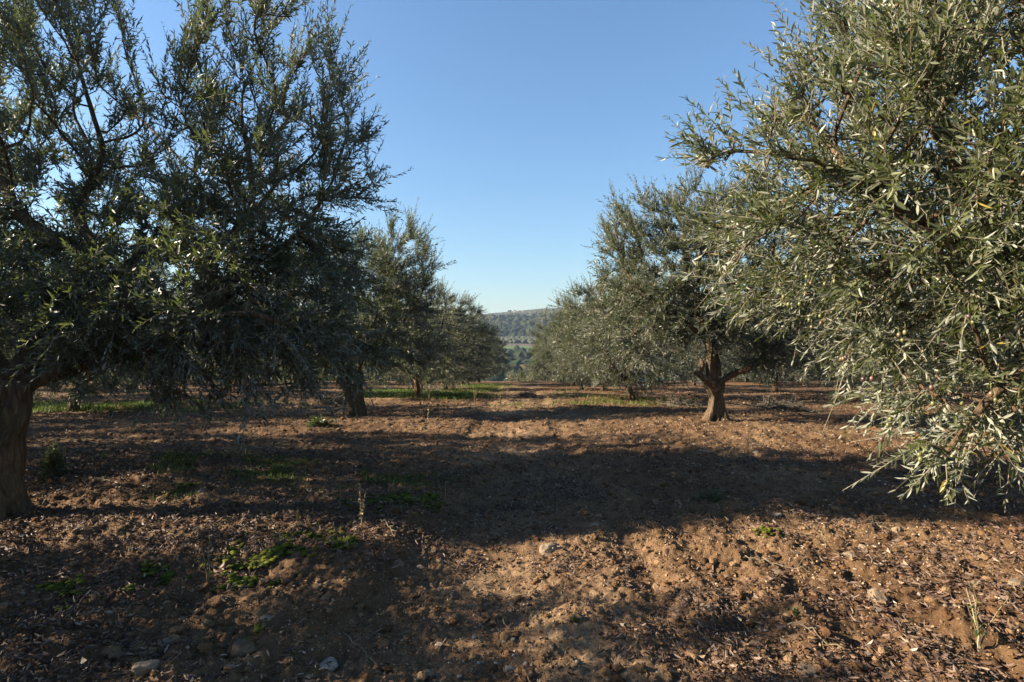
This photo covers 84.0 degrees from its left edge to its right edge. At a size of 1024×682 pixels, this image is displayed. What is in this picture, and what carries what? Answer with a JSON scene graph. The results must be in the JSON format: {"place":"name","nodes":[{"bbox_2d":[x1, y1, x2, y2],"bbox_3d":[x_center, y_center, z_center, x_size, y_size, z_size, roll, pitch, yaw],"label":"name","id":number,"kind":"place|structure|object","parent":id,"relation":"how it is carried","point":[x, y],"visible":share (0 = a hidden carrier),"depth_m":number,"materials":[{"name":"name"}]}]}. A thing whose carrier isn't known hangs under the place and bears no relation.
{"place":"outdoors","nodes":[
{"label":"outdoors","id":0,"kind":"place"},
{"bbox_2d":[32,382,748,416],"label":"grass","id":1,"kind":"structure","parent":0,"point":[462,393],"depth_m":15.71,"materials":[{"name":"green plant"}]},
{"bbox_2d":[0,380,1023,681],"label":"ground","id":2,"kind":"structure","parent":0,"point":[958,630],"depth_m":4.13,"materials":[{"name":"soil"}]},
{"bbox_2d":[42,457,49,481],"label":"weed","id":3,"kind":"object","parent":2,"relation":"on","point":[46,471],"visible":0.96,"depth_m":5.52,"materials":[{"name":"green plant"}]},
{"bbox_2d":[37,440,69,477],"bbox_3d":[-4.570,1.183,5.653,0.282,0.397,0.260,0,0,37],"label":"bush","id":4,"kind":"object","parent":2,"relation":"on","point":[56,464],"visible":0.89,"depth_m":5.63,"materials":[{"name":"green plant"}]},
{"bbox_2d":[17,312,149,389],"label":"olive tree","id":5,"kind":"object","parent":2,"relation":"on","point":[102,368],"visible":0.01,"depth_m":21.98,"materials":[{"name":"green plant"}]},
{"bbox_2d":[0,214,198,411],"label":"olive tree","id":6,"kind":"object","parent":2,"relation":"on","point":[85,390],"visible":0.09,"depth_m":12.88,"materials":[{"name":"green plant"}]},
{"bbox_2d":[131,659,159,676],"bbox_3d":[-1.527,1.363,2.368,0.104,0.055,0.065,0,0,-27],"label":"stone","id":7,"kind":"object","parent":2,"relation":"on","point":[141,668],"visible":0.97,"depth_m":2.35,"materials":[{"name":"stone"}]},
{"bbox_2d":[163,637,169,642],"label":"stone","id":8,"kind":"object","parent":2,"relation":"on","point":[166,640],"visible":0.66,"depth_m":2.63,"materials":[{"name":"stone"}]},
{"bbox_2d":[150,329,218,383],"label":"olive tree","id":9,"kind":"object","parent":2,"relation":"on","point":[192,359],"depth_m":28.22,"materials":[{"name":"green plant"}]},
{"bbox_2d":[197,487,205,493],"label":"stone","id":10,"kind":"object","parent":2,"relation":"on","point":[202,489],"visible":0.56,"depth_m":5.06,"materials":[{"name":"stone"}]},
{"bbox_2d":[197,535,211,582],"bbox_3d":[-1.756,1.253,3.252,0.090,0.289,0.051,0,0,0],"label":"weed","id":11,"kind":"object","parent":2,"relation":"on","point":[206,564],"visible":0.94,"depth_m":3.25,"materials":[{"name":"plant"}]},
{"bbox_2d":[0,0,418,521],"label":"olive tree","id":12,"kind":"object","parent":2,"relation":"on","point":[214,319],"visible":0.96,"depth_m":5.04,"materials":[{"name":"green plant"}]},
{"bbox_2d":[145,270,296,391],"bbox_3d":[-9.745,-0.386,19.581,5.110,4.895,5.461,0,0,-7],"label":"olive tree","id":13,"kind":"object","parent":2,"relation":"on","point":[225,388],"visible":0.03,"depth_m":19.00,"materials":[{"name":"green plant"}]},
{"bbox_2d":[230,638,255,657],"bbox_3d":[-1.218,1.392,2.574,0.107,0.081,0.125,0,0,-28],"label":"stone","id":14,"kind":"object","parent":2,"relation":"on","point":[242,647],"visible":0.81,"depth_m":2.54,"materials":[{"name":"stone"}]},
{"bbox_2d":[259,614,272,620],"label":"stone","id":15,"kind":"object","parent":2,"relation":"on","point":[269,617],"visible":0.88,"depth_m":2.83,"materials":[{"name":"stone"}]},
{"bbox_2d":[27,444,516,551],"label":"grass","id":16,"kind":"structure","parent":2,"relation":"on","point":[269,471],"depth_m":5.84,"materials":[{"name":"green plant"}]},
{"bbox_2d":[249,308,358,389],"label":"olive tree","id":17,"kind":"object","parent":2,"relation":"on","point":[329,375],"visible":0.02,"depth_m":25.50,"materials":[{"name":"green plant"}]},
{"bbox_2d":[312,582,319,590],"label":"stone","id":18,"kind":"object","parent":2,"relation":"on","point":[316,586],"visible":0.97,"depth_m":3.14,"materials":[{"name":"stone"}]},
{"bbox_2d":[304,414,335,426],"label":"bush","id":19,"kind":"object","parent":2,"relation":"on","point":[316,422],"visible":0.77,"depth_m":9.71,"materials":[{"name":"green plant"}]},
{"bbox_2d":[320,594,328,600],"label":"stone","id":20,"kind":"object","parent":2,"relation":"on","point":[324,596],"visible":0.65,"depth_m":3.08,"materials":[{"name":"stone"}]},
{"bbox_2d":[319,657,337,671],"bbox_3d":[-0.839,1.489,2.600,0.086,0.064,0.127,0,0,25],"label":"stone","id":21,"kind":"object","parent":2,"relation":"on","point":[334,663],"visible":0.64,"depth_m":2.59,"materials":[{"name":"stone"}]},
{"bbox_2d":[310,392,367,405],"bbox_3d":[-4.712,1.569,15.507,1.521,0.412,1.086,0,0,0],"label":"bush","id":22,"kind":"object","parent":2,"relation":"on","point":[334,399],"visible":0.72,"depth_m":15.36,"materials":[{"name":"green plant"}]},
{"bbox_2d":[317,339,381,381],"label":"olive tree","id":23,"kind":"object","parent":2,"relation":"on","point":[341,367],"visible":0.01,"depth_m":32.16,"materials":[{"name":"green plant"}]},
{"bbox_2d":[243,196,457,416],"bbox_3d":[-3.356,-0.607,11.849,4.479,4.907,3.595,0,0,0],"label":"olive tree","id":24,"kind":"object","parent":2,"relation":"on","point":[396,311],"visible":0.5,"depth_m":11.63,"materials":[{"name":"green plant"}]},
{"bbox_2d":[343,632,377,666],"bbox_3d":[-0.723,1.470,2.722,0.058,0.056,0.347,0,0,-36],"label":"fallen twig","id":25,"kind":"object","parent":2,"relation":"on","point":[359,646],"visible":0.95,"depth_m":2.73,"materials":[{"name":"wood"}]},
{"bbox_2d":[357,483,366,529],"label":"weed","id":26,"kind":"object","parent":2,"relation":"on","point":[362,512],"visible":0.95,"depth_m":4.16,"materials":[{"name":"plant"}]},
{"bbox_2d":[376,519,397,536],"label":"fallen twig","id":27,"kind":"object","parent":2,"relation":"on","point":[387,525],"visible":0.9,"depth_m":4.21,"materials":[{"name":"brown wood"}]},
{"bbox_2d":[394,559,403,567],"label":"stone","id":28,"kind":"object","parent":2,"relation":"on","point":[401,564],"visible":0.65,"depth_m":3.68,"materials":[{"name":"stone"}]},
{"bbox_2d":[36,481,786,639],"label":"weeds","id":29,"kind":"object","parent":2,"relation":"on","point":[270,554],"visible":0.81,"depth_m":3.62,"materials":[{"name":"green plant"}]},
{"bbox_2d":[418,386,423,412],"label":"weed","id":30,"kind":"object","parent":2,"relation":"on","point":[420,407],"visible":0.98,"depth_m":11.71,"materials":[{"name":"plant"}]},
{"bbox_2d":[345,269,499,397],"bbox_3d":[-2.985,-0.261,18.153,5.012,4.716,4.878,0,0,-36],"label":"olive tree","id":31,"kind":"object","parent":2,"relation":"on","point":[456,333],"visible":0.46,"depth_m":17.66,"materials":[{"name":"green plant"}]},
{"bbox_2d":[422,669,433,680],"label":"stone","id":32,"kind":"object","parent":2,"relation":"on","point":[430,672],"visible":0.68,"depth_m":2.62,"materials":[{"name":"stone"}]},
{"bbox_2d":[399,296,503,389],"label":"olive tree","id":33,"kind":"object","parent":2,"relation":"on","point":[488,358],"visible":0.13,"depth_m":23.54,"materials":[{"name":"green plant"}]},
{"bbox_2d":[433,326,508,383],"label":"olive tree","id":34,"kind":"object","parent":2,"relation":"on","point":[495,361],"visible":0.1,"depth_m":32.31,"materials":[{"name":"green plant"}]},
{"bbox_2d":[456,322,514,382],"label":"olive tree","id":35,"kind":"object","parent":2,"relation":"on","point":[505,369],"visible":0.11,"depth_m":40.35,"materials":[{"name":"green plant"}]},
{"bbox_2d":[505,665,514,671],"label":"stone","id":36,"kind":"object","parent":2,"relation":"on","point":[508,667],"visible":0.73,"depth_m":2.65,"materials":[{"name":"stone"}]},
{"bbox_2d":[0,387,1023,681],"bbox_3d":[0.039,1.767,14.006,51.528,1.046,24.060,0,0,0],"label":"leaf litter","id":37,"kind":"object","parent":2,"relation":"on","point":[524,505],"visible":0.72,"depth_m":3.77,"materials":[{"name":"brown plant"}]},
{"bbox_2d":[0,394,1023,681],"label":"dirt clods","id":38,"kind":"object","parent":2,"relation":"on","point":[112,650],"visible":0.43,"depth_m":3.53,"materials":[{"name":"soil"}]},
{"bbox_2d":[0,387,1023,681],"bbox_3d":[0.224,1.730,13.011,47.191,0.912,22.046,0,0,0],"label":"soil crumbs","id":39,"kind":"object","parent":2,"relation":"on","point":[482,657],"visible":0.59,"depth_m":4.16,"materials":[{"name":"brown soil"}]},
{"bbox_2d":[506,372,520,380],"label":"bush","id":40,"kind":"object","parent":2,"relation":"on","point":[510,376],"visible":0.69,"depth_m":45.43,"materials":[{"name":"green plant"}]},
{"bbox_2d":[513,368,530,381],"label":"bush","id":41,"kind":"object","parent":2,"relation":"on","point":[520,375],"visible":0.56,"depth_m":46.93,"materials":[{"name":"green plant"}]},
{"bbox_2d":[514,388,540,397],"bbox_3d":[0.428,1.653,18.022,0.960,0.358,0.878,0,0,0],"label":"brushwood pile","id":42,"kind":"object","parent":2,"relation":"on","point":[528,394],"visible":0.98,"depth_m":17.96,"materials":[{"name":"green plant"}]},
{"bbox_2d":[520,373,536,381],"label":"bush","id":43,"kind":"object","parent":2,"relation":"on","point":[527,379],"visible":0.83,"depth_m":44.90,"materials":[{"name":"green plant"}]},
{"bbox_2d":[524,370,548,380],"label":"bush","id":44,"kind":"object","parent":2,"relation":"on","point":[537,377],"visible":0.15,"depth_m":49.69,"materials":[{"name":"green plant"}]},
{"bbox_2d":[525,324,575,382],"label":"olive tree","id":45,"kind":"object","parent":2,"relation":"on","point":[531,365],"visible":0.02,"depth_m":36.81,"materials":[{"name":"green plant"}]},
{"bbox_2d":[539,542,562,554],"bbox_3d":[0.276,1.504,4.098,0.173,0.101,0.135,0,0,-45],"label":"stone","id":46,"kind":"object","parent":2,"relation":"on","point":[545,548],"visible":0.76,"depth_m":4.06,"materials":[{"name":"stone"}]},
{"bbox_2d":[525,318,602,385],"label":"olive tree","id":47,"kind":"object","parent":2,"relation":"on","point":[537,333],"visible":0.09,"depth_m":30.59,"materials":[{"name":"green plant"}]},
{"bbox_2d":[524,299,621,388],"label":"olive tree","id":48,"kind":"object","parent":2,"relation":"on","point":[545,344],"visible":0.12,"depth_m":25.70,"materials":[{"name":"green plant"}]},
{"bbox_2d":[569,613,580,623],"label":"weed","id":49,"kind":"object","parent":2,"relation":"on","point":[575,620],"visible":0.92,"depth_m":3.02,"materials":[{"name":"green plant"}]},
{"bbox_2d":[589,522,599,527],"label":"stone","id":50,"kind":"object","parent":2,"relation":"on","point":[593,524],"visible":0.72,"depth_m":4.55,"materials":[{"name":"stone"}]},
{"bbox_2d":[536,289,670,390],"bbox_3d":[3.441,-0.177,22.142,5.218,4.858,5.060,0,0,-21],"label":"olive tree","id":51,"kind":"object","parent":2,"relation":"on","point":[556,317],"visible":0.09,"depth_m":21.57,"materials":[{"name":"green plant"}]},
{"bbox_2d":[547,253,726,400],"bbox_3d":[3.350,-0.257,16.430,5.159,4.455,5.369,0,0,-9],"label":"olive tree","id":52,"kind":"object","parent":2,"relation":"on","point":[627,375],"visible":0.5,"depth_m":15.71,"materials":[{"name":"green plant"}]},
{"bbox_2d":[628,331,689,381],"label":"olive tree","id":53,"kind":"object","parent":2,"relation":"on","point":[661,361],"visible":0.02,"depth_m":37.77,"materials":[{"name":"green plant"}]},
{"bbox_2d":[655,389,702,406],"bbox_3d":[4.234,1.448,14.288,1.171,0.456,1.010,0,0,-34],"label":"brushwood pile","id":54,"kind":"object","parent":2,"relation":"on","point":[676,402],"visible":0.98,"depth_m":14.22,"materials":[{"name":"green plant"}]},
{"bbox_2d":[649,311,739,384],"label":"olive tree","id":55,"kind":"object","parent":2,"relation":"on","point":[697,345],"visible":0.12,"depth_m":29.49,"materials":[{"name":"green plant"}]},
{"bbox_2d":[700,603,712,610],"bbox_3d":[1.070,1.479,3.120,0.069,0.076,0.070,0,0,0],"label":"stone","id":56,"kind":"object","parent":2,"relation":"on","point":[709,605],"visible":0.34,"depth_m":3.10,"materials":[{"name":"stone"}]},
{"bbox_2d":[693,486,727,502],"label":"grass tuft","id":57,"kind":"object","parent":2,"relation":"on","point":[710,496],"visible":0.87,"depth_m":5.26,"materials":[{"name":"green plant"}]},
{"bbox_2d":[571,154,868,421],"bbox_3d":[3.835,-0.770,10.361,5.432,4.999,4.061,0,0,0],"label":"olive tree","id":58,"kind":"object","parent":2,"relation":"on","point":[673,325],"visible":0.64,"depth_m":10.03,"materials":[{"name":"green plant"}]},
{"bbox_2d":[722,324,793,382],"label":"olive tree","id":59,"kind":"object","parent":2,"relation":"on","point":[750,358],"visible":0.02,"depth_m":34.23,"materials":[{"name":"green plant"}]},
{"bbox_2d":[730,391,816,411],"bbox_3d":[5.913,1.373,13.061,1.942,0.482,1.349,0,0,0],"label":"brushwood pile","id":60,"kind":"object","parent":2,"relation":"on","point":[784,405],"visible":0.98,"depth_m":12.86,"materials":[{"name":"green plant"}]},
{"bbox_2d":[713,288,839,391],"bbox_3d":[10.184,-0.163,21.822,5.218,4.858,5.060,0,0,22],"label":"olive tree","id":61,"kind":"object","parent":2,"relation":"on","point":[774,380],"visible":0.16,"depth_m":21.59,"materials":[{"name":"green plant"}]},
{"bbox_2d":[772,569,783,574],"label":"stone","id":62,"kind":"object","parent":2,"relation":"on","point":[776,572],"visible":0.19,"depth_m":3.60,"materials":[{"name":"stone"}]},
{"bbox_2d":[745,554,813,572],"bbox_3d":[1.769,1.437,3.767,0.415,0.097,0.072,0,0,35],"label":"fallen twig","id":63,"kind":"object","parent":2,"relation":"on","point":[780,564],"visible":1,"depth_m":3.74,"materials":[{"name":"brown wood"}]},
{"bbox_2d":[789,606,801,618],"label":"weed","id":64,"kind":"object","parent":2,"relation":"on","point":[796,613],"visible":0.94,"depth_m":2.99,"materials":[{"name":"green plant"}]},
{"bbox_2d":[762,331,848,385],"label":"olive tree","id":65,"kind":"object","parent":2,"relation":"on","point":[804,384],"visible":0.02,"depth_m":31.85,"materials":[{"name":"green plant"}]},
{"bbox_2d":[796,663,817,677],"bbox_3d":[1.315,1.477,2.544,0.103,0.040,0.086,0,0,-28],"label":"stone","id":66,"kind":"object","parent":2,"relation":"on","point":[808,667],"visible":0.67,"depth_m":2.54,"materials":[{"name":"stone"}]},
{"bbox_2d":[787,622,849,653],"bbox_3d":[1.489,1.454,2.772,0.049,0.080,0.332,0,0,-31],"label":"fallen twig","id":67,"kind":"object","parent":2,"relation":"on","point":[816,633],"visible":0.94,"depth_m":2.80,"materials":[{"name":"wood"}]},
{"bbox_2d":[819,524,826,551],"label":"weed","id":68,"kind":"object","parent":2,"relation":"on","point":[824,537],"visible":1,"depth_m":3.98,"materials":[{"name":"plant"}]},
{"bbox_2d":[654,0,1023,513],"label":"olive tree","id":69,"kind":"object","parent":2,"relation":"on","point":[939,52],"visible":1,"depth_m":3.03,"materials":[{"name":"green plant"}]},
{"bbox_2d":[842,551,859,557],"bbox_3d":[2.302,1.453,3.861,0.106,0.049,0.076,0,0,-23],"label":"stone","id":70,"kind":"object","parent":2,"relation":"on","point":[847,553],"visible":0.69,"depth_m":3.85,"materials":[{"name":"stone"}]},
{"bbox_2d":[858,544,868,548],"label":"stone","id":71,"kind":"object","parent":2,"relation":"on","point":[861,546],"visible":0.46,"depth_m":4.06,"materials":[{"name":"stone"}]},
{"bbox_2d":[866,588,889,603],"bbox_3d":[2.084,1.478,3.262,0.146,0.096,0.140,0,0,0],"label":"stone","id":72,"kind":"object","parent":2,"relation":"on","point":[877,594],"visible":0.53,"depth_m":3.24,"materials":[{"name":"stone"}]},
{"bbox_2d":[865,511,893,532],"bbox_3d":[3.004,1.474,4.629,0.110,0.078,0.873,0,0,21],"label":"fallen twig","id":73,"kind":"object","parent":2,"relation":"on","point":[878,522],"visible":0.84,"depth_m":4.57,"materials":[{"name":"wood"}]},
{"bbox_2d":[785,257,1000,398],"bbox_3d":[10.248,-0.229,15.746,5.159,4.455,5.369,0,0,25],"label":"olive tree","id":74,"kind":"object","parent":2,"relation":"on","point":[856,380],"visible":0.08,"depth_m":15.14,"materials":[{"name":"green plant"}]},
{"bbox_2d":[891,526,901,532],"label":"stone","id":75,"kind":"object","parent":2,"relation":"on","point":[896,527],"visible":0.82,"depth_m":4.50,"materials":[{"name":"stone"}]},
{"bbox_2d":[844,311,950,386],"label":"olive tree","id":76,"kind":"object","parent":2,"relation":"on","point":[902,364],"depth_m":23.68,"materials":[{"name":"green plant"}]},
{"bbox_2d":[901,562,913,568],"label":"stone","id":77,"kind":"object","parent":2,"relation":"on","point":[911,566],"visible":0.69,"depth_m":3.68,"materials":[{"name":"stone"}]},
{"bbox_2d":[920,269,1022,402],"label":"olive tree","id":78,"kind":"object","parent":2,"relation":"on","point":[965,387],"visible":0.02,"depth_m":10.02,"materials":[{"name":"green plant"}]},
{"bbox_2d":[966,581,1011,651],"bbox_3d":[2.317,1.342,2.790,0.214,0.383,0.180,0,0,-42],"label":"weed","id":79,"kind":"object","parent":2,"relation":"on","point":[977,632],"visible":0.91,"depth_m":2.76,"materials":[{"name":"plant"}]},
{"bbox_2d":[1008,578,1023,587],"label":"stone","id":80,"kind":"object","parent":2,"relation":"on","point":[1015,582],"visible":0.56,"depth_m":3.46,"materials":[{"name":"stone"}]},
{"bbox_2d":[0,0,1023,315],"label":"sky","id":81,"kind":"structure","parent":0,"point":[511,118],"materials":[{"name":"blue"}]},
{"bbox_2d":[501,346,537,348],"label":"field","id":82,"kind":"structure","parent":0,"point":[511,347],"depth_m":597.81,"materials":[{"name":"green plant"}]},
{"bbox_2d":[503,315,552,350],"bbox_3d":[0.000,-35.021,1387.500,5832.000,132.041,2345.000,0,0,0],"label":"hills","id":83,"kind":"structure","parent":0,"point":[514,344],"depth_m":653.33,"materials":[{"name":"green plant"}]},
{"bbox_2d":[132,306,833,381],"bbox_3d":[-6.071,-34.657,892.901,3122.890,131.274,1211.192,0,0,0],"label":"woodland","id":84,"kind":"object","parent":83,"relation":"on","point":[639,379],"depth_m":304.94,"materials":[{"name":"green plant"}]},
{"bbox_2d":[428,308,564,343],"bbox_3d":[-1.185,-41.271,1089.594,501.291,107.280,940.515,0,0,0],"label":"groves","id":85,"kind":"object","parent":83,"relation":"on","point":[522,339],"visible":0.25,"depth_m":1115.11,"materials":[{"name":"green plant"}]},
{"bbox_2d":[432,313,565,381],"bbox_3d":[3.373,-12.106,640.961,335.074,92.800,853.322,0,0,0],"label":"woodland","id":86,"kind":"object","parent":83,"relation":"on","point":[513,325],"visible":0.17,"depth_m":788.94,"materials":[{"name":"green plant"}]}
]}

